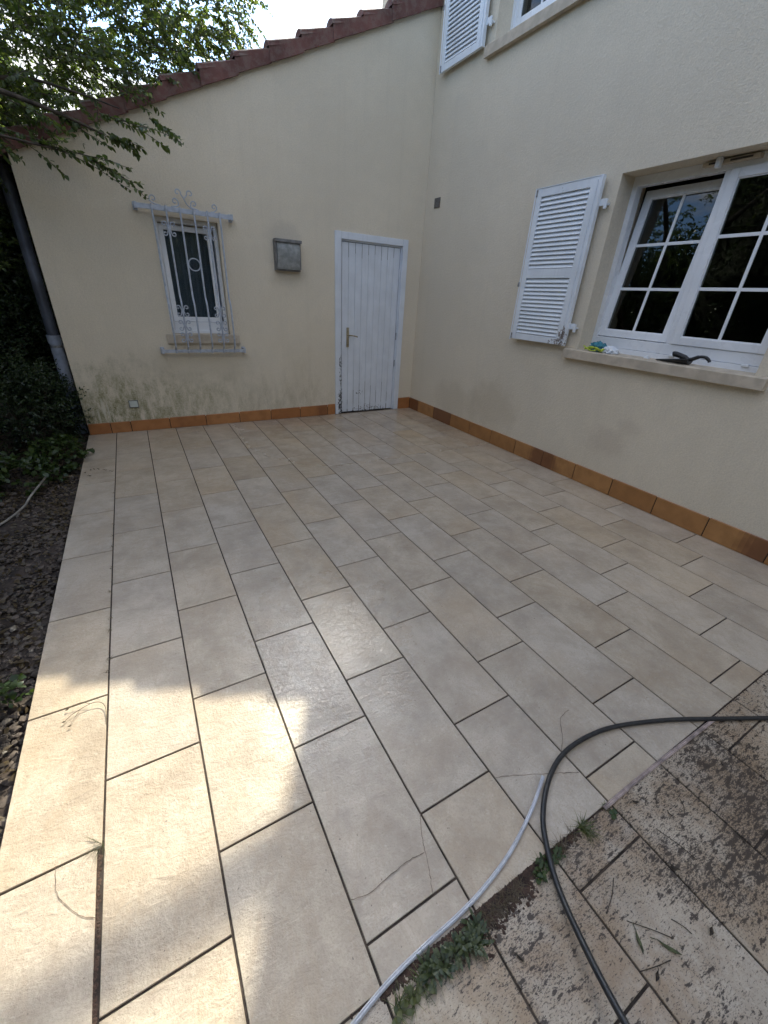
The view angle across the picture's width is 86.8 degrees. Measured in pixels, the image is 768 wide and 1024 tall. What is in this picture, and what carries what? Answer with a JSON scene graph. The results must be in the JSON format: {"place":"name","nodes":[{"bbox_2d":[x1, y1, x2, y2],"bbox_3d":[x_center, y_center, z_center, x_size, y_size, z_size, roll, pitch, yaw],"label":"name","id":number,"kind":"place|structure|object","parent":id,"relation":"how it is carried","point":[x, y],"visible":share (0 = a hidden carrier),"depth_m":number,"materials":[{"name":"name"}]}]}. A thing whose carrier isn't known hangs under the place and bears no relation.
{"place":"outdoors","nodes":[
{"label":"outdoors","id":0,"kind":"place"},
{"bbox_2d":[0,395,89,847],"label":"garden bed","id":1,"kind":"object","parent":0,"point":[11,749],"visible":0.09,"depth_m":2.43,"materials":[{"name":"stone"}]},
{"bbox_2d":[0,673,34,726],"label":"ground cover plant","id":2,"kind":"object","parent":1,"relation":"on","point":[9,685],"visible":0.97,"depth_m":1.65,"materials":[{"name":"green plant"}]},
{"bbox_2d":[0,463,55,525],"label":"fallen stick","id":3,"kind":"object","parent":1,"relation":"on","point":[26,502],"visible":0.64,"depth_m":3.06,"materials":[{"name":"brown wood"}]},
{"bbox_2d":[0,448,62,501],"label":"ground cover plant","id":4,"kind":"object","parent":1,"relation":"on","point":[23,462],"visible":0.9,"depth_m":3.38,"materials":[{"name":"green plant"}]},
{"bbox_2d":[0,228,64,425],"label":"shrub","id":5,"kind":"object","parent":1,"relation":"on","point":[26,321],"visible":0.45,"depth_m":4.47,"materials":[{"name":"green plant"}]},
{"bbox_2d":[0,57,76,402],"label":"hedge","id":6,"kind":"object","parent":1,"relation":"on","point":[9,232],"visible":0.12,"depth_m":5.16,"materials":[{"name":"green plant"}]},
{"bbox_2d":[0,341,93,457],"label":"shrub","id":7,"kind":"object","parent":1,"relation":"on","point":[46,415],"visible":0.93,"depth_m":3.98,"materials":[{"name":"green plant"}]},
{"bbox_2d":[23,432,94,482],"bbox_3d":[-3.030,-0.502,3.804,0.528,0.404,0.784,-4,29,-14],"label":"ground cover plant","id":8,"kind":"object","parent":1,"relation":"on","point":[55,452],"visible":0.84,"depth_m":3.74,"materials":[{"name":"green plant"}]},
{"bbox_2d":[0,0,273,325],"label":"plum tree","id":9,"kind":"object","parent":1,"relation":"on","point":[25,99],"visible":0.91,"depth_m":3.35,"materials":[{"name":"green plant"}]},
{"bbox_2d":[0,0,381,115],"label":"sky","id":10,"kind":"structure","parent":0,"point":[289,16],"materials":[{"name":"white"}]},
{"bbox_2d":[0,408,767,1023],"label":"terrace","id":11,"kind":"structure","parent":0,"point":[302,954],"depth_m":1.74,"materials":[{"name":"tile"}]},
{"bbox_2d":[62,702,106,726],"bbox_3d":[-1.160,0.787,1.585,0.176,0.018,0.099,-2,28,-10],"label":"dead stalk","id":12,"kind":"object","parent":11,"relation":"on","point":[81,708],"visible":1,"depth_m":1.59,"materials":[{"name":"beige plant"}]},
{"bbox_2d":[70,837,107,865],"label":"grass tuft","id":13,"kind":"object","parent":11,"relation":"on","point":[94,840],"visible":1,"depth_m":1.22,"materials":[{"name":"beige plant"}]},
{"bbox_2d":[350,775,544,1023],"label":"light grey hose","id":14,"kind":"object","parent":11,"relation":"on","point":[397,972],"visible":1,"depth_m":1.11,"materials":[{"name":"grey rubber"}]},
{"bbox_2d":[0,418,767,1023],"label":"terrace base","id":15,"kind":"object","parent":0,"point":[626,1010],"visible":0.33,"depth_m":1.39,"materials":[{"name":"concrete"}]},
{"bbox_2d":[92,435,116,1023],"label":"soil joint","id":16,"kind":"object","parent":15,"relation":"on","point":[100,910],"visible":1,"depth_m":1.19,"materials":[{"name":"brown soil"}]},
{"bbox_2d":[92,493,767,1023],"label":"soil crumbs","id":17,"kind":"object","parent":15,"relation":"on","point":[512,907],"visible":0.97,"depth_m":1.13,"materials":[{"name":"brown soil"}]},
{"bbox_2d":[414,907,494,996],"bbox_3d":[0.194,1.144,1.055,0.241,0.027,0.124,-12,32,-27],"label":"weed","id":18,"kind":"object","parent":17,"relation":"on","point":[472,936],"visible":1,"depth_m":1.05,"materials":[{"name":"green plant"}]},
{"bbox_2d":[478,877,529,932],"bbox_3d":[0.340,1.108,1.155,0.204,0.012,0.079,-12,32,-27],"label":"dry weed","id":19,"kind":"object","parent":17,"relation":"on","point":[504,902],"visible":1,"depth_m":1.15,"materials":[{"name":"green plant"}]},
{"bbox_2d":[549,823,586,867],"bbox_3d":[0.584,1.045,1.291,0.155,0.021,0.107,-27,40,-44],"label":"dry weed","id":20,"kind":"object","parent":17,"relation":"on","point":[563,844],"visible":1,"depth_m":1.29,"materials":[{"name":"plant"}]},
{"bbox_2d":[345,673,767,1023],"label":"unwashed terrace","id":21,"kind":"structure","parent":0,"point":[719,975],"depth_m":1.15,"materials":[{"name":"tile"}]},
{"bbox_2d":[383,955,436,1023],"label":"grass tuft","id":22,"kind":"object","parent":21,"relation":"on","point":[399,1011],"visible":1,"depth_m":0.98,"materials":[{"name":"green plant"}]},
{"bbox_2d":[530,844,566,884],"bbox_3d":[0.499,1.067,1.245,0.160,0.016,0.084,-19,35,-36],"label":"weed","id":23,"kind":"object","parent":21,"relation":"on","point":[540,862],"visible":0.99,"depth_m":1.24,"materials":[{"name":"green plant"}]},
{"bbox_2d":[567,810,606,845],"bbox_3d":[0.662,1.031,1.329,0.110,0.019,0.113,-12,32,-27],"label":"grass tuft","id":24,"kind":"object","parent":21,"relation":"on","point":[584,828],"visible":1,"depth_m":1.33,"materials":[{"name":"green plant"}]},
{"bbox_2d":[606,878,613,913],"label":"twig","id":25,"kind":"object","parent":21,"relation":"on","point":[611,896],"visible":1,"depth_m":1.18,"materials":[{"name":"brown wood"}]},
{"bbox_2d":[609,808,617,819],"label":"weed","id":26,"kind":"object","parent":21,"relation":"on","point":[613,812],"visible":1,"depth_m":1.37,"materials":[{"name":"green plant"}]},
{"bbox_2d":[633,924,643,953],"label":"fallen leaf","id":27,"kind":"object","parent":21,"relation":"on","point":[639,942],"visible":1,"depth_m":1.10,"materials":[{"name":"green plant"}]},
{"bbox_2d":[627,921,673,938],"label":"twig","id":28,"kind":"object","parent":21,"relation":"on","point":[650,929],"visible":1,"depth_m":1.12,"materials":[{"name":"brown wood"}]},
{"bbox_2d":[540,716,767,1023],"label":"garden hose","id":29,"kind":"object","parent":21,"relation":"on","point":[615,1005],"visible":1,"depth_m":1.33,"materials":[{"name":"black rubber"}]},
{"bbox_2d":[640,959,670,971],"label":"twig","id":30,"kind":"object","parent":21,"relation":"on","point":[656,966],"visible":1,"depth_m":1.06,"materials":[{"name":"brown wood"}]},
{"bbox_2d":[656,968,659,980],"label":"fallen leaf","id":31,"kind":"object","parent":21,"relation":"on","point":[657,976],"visible":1,"depth_m":1.04,"materials":[{"name":"plant"}]},
{"bbox_2d":[602,721,714,809],"bbox_3d":[1.070,0.942,1.551,0.732,0.009,0.017,-12,31,-27],"label":"joint strip","id":32,"kind":"object","parent":21,"relation":"on","point":[630,785],"visible":1,"depth_m":1.52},
{"bbox_2d":[650,937,681,954],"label":"fallen leaf","id":33,"kind":"object","parent":21,"relation":"on","point":[671,949],"visible":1,"depth_m":1.09,"materials":[{"name":"green plant"}]},
{"bbox_2d":[657,829,696,859],"bbox_3d":[0.940,1.066,1.308,0.005,0.004,0.116,-22,37,-40],"label":"twig","id":34,"kind":"object","parent":21,"relation":"on","point":[677,843],"visible":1,"depth_m":1.31,"materials":[{"name":"brown wood"}]},
{"bbox_2d":[710,924,713,935],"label":"fallen leaf","id":35,"kind":"object","parent":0,"point":[711,931],"visible":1,"depth_m":1.12,"materials":[{"name":"plant"}]},
{"label":"ground","id":36,"kind":"structure","parent":0,"visible":0},
{"bbox_2d":[0,0,767,565],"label":"house","id":37,"kind":"structure","parent":36,"relation":"on","point":[494,216],"depth_m":4.05,"materials":[{"name":"paint"}]},
{"bbox_2d":[128,400,138,407],"bbox_3d":[-2.791,-1.204,4.532,0.094,0.082,0.017,-12,32,-27],"label":"wall socket","id":38,"kind":"object","parent":37,"relation":"attached to","point":[133,403],"depth_m":4.53,"materials":[{"name":"plastic"}]},
{"bbox_2d":[154,216,239,342],"bbox_3d":[-2.053,-2.477,4.429,0.760,1.158,0.263,-12,32,-27],"label":"window","id":39,"kind":"structure","parent":37,"relation":"in","point":[189,232],"depth_m":4.47,"materials":[{"name":"white plastic"}]},
{"bbox_2d":[273,238,301,271],"bbox_3d":[-1.088,-2.903,4.601,0.301,0.302,0.117,-12,32,-27],"label":"wall lamp","id":40,"kind":"object","parent":37,"relation":"attached to","point":[287,254],"visible":1,"depth_m":4.56,"materials":[{"name":"metal"}]},
{"bbox_2d":[335,230,408,413],"bbox_3d":[-0.253,-2.502,5.608,1.023,2.174,0.334,-12,32,-27],"label":"door","id":41,"kind":"structure","parent":37,"relation":"in","point":[370,270],"depth_m":5.46,"materials":[{"name":"paint"}]},
{"bbox_2d":[483,0,584,59],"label":"window","id":42,"kind":"structure","parent":37,"relation":"in","point":[522,25],"depth_m":3.62,"materials":[{"name":"white plastic"}]},
{"bbox_2d":[583,345,604,351],"bbox_3d":[1.856,-1.441,3.590,0.045,0.040,0.203,-12,32,-27],"label":"elastic strap","id":43,"kind":"object","parent":37,"relation":"on","point":[593,347],"visible":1,"depth_m":3.60,"materials":[{"name":"fabric"}]},
{"bbox_2d":[589,341,606,351],"bbox_3d":[1.910,-1.480,3.624,0.123,0.090,0.183,-12,32,-27],"label":"blue cloth","id":44,"kind":"object","parent":37,"relation":"on","point":[599,344],"visible":0.52,"depth_m":3.59,"materials":[{"name":"fabric"}]},
{"bbox_2d":[601,346,619,353],"bbox_3d":[1.962,-1.403,3.515,0.120,0.061,0.167,-12,32,-27],"label":"white mask","id":45,"kind":"object","parent":37,"relation":"on","point":[611,350],"visible":0.97,"depth_m":3.48,"materials":[{"name":"fabric"}]},
{"bbox_2d":[562,151,767,390],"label":"window","id":46,"kind":"structure","parent":37,"relation":"in","point":[733,363],"depth_m":3.07,"materials":[{"name":"white plastic"}]},
{"bbox_2d":[656,351,710,364],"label":"pruning shears","id":47,"kind":"object","parent":37,"relation":"on","point":[684,359],"visible":1,"depth_m":3.04,"materials":[{"name":"black plastic"}]}
]}

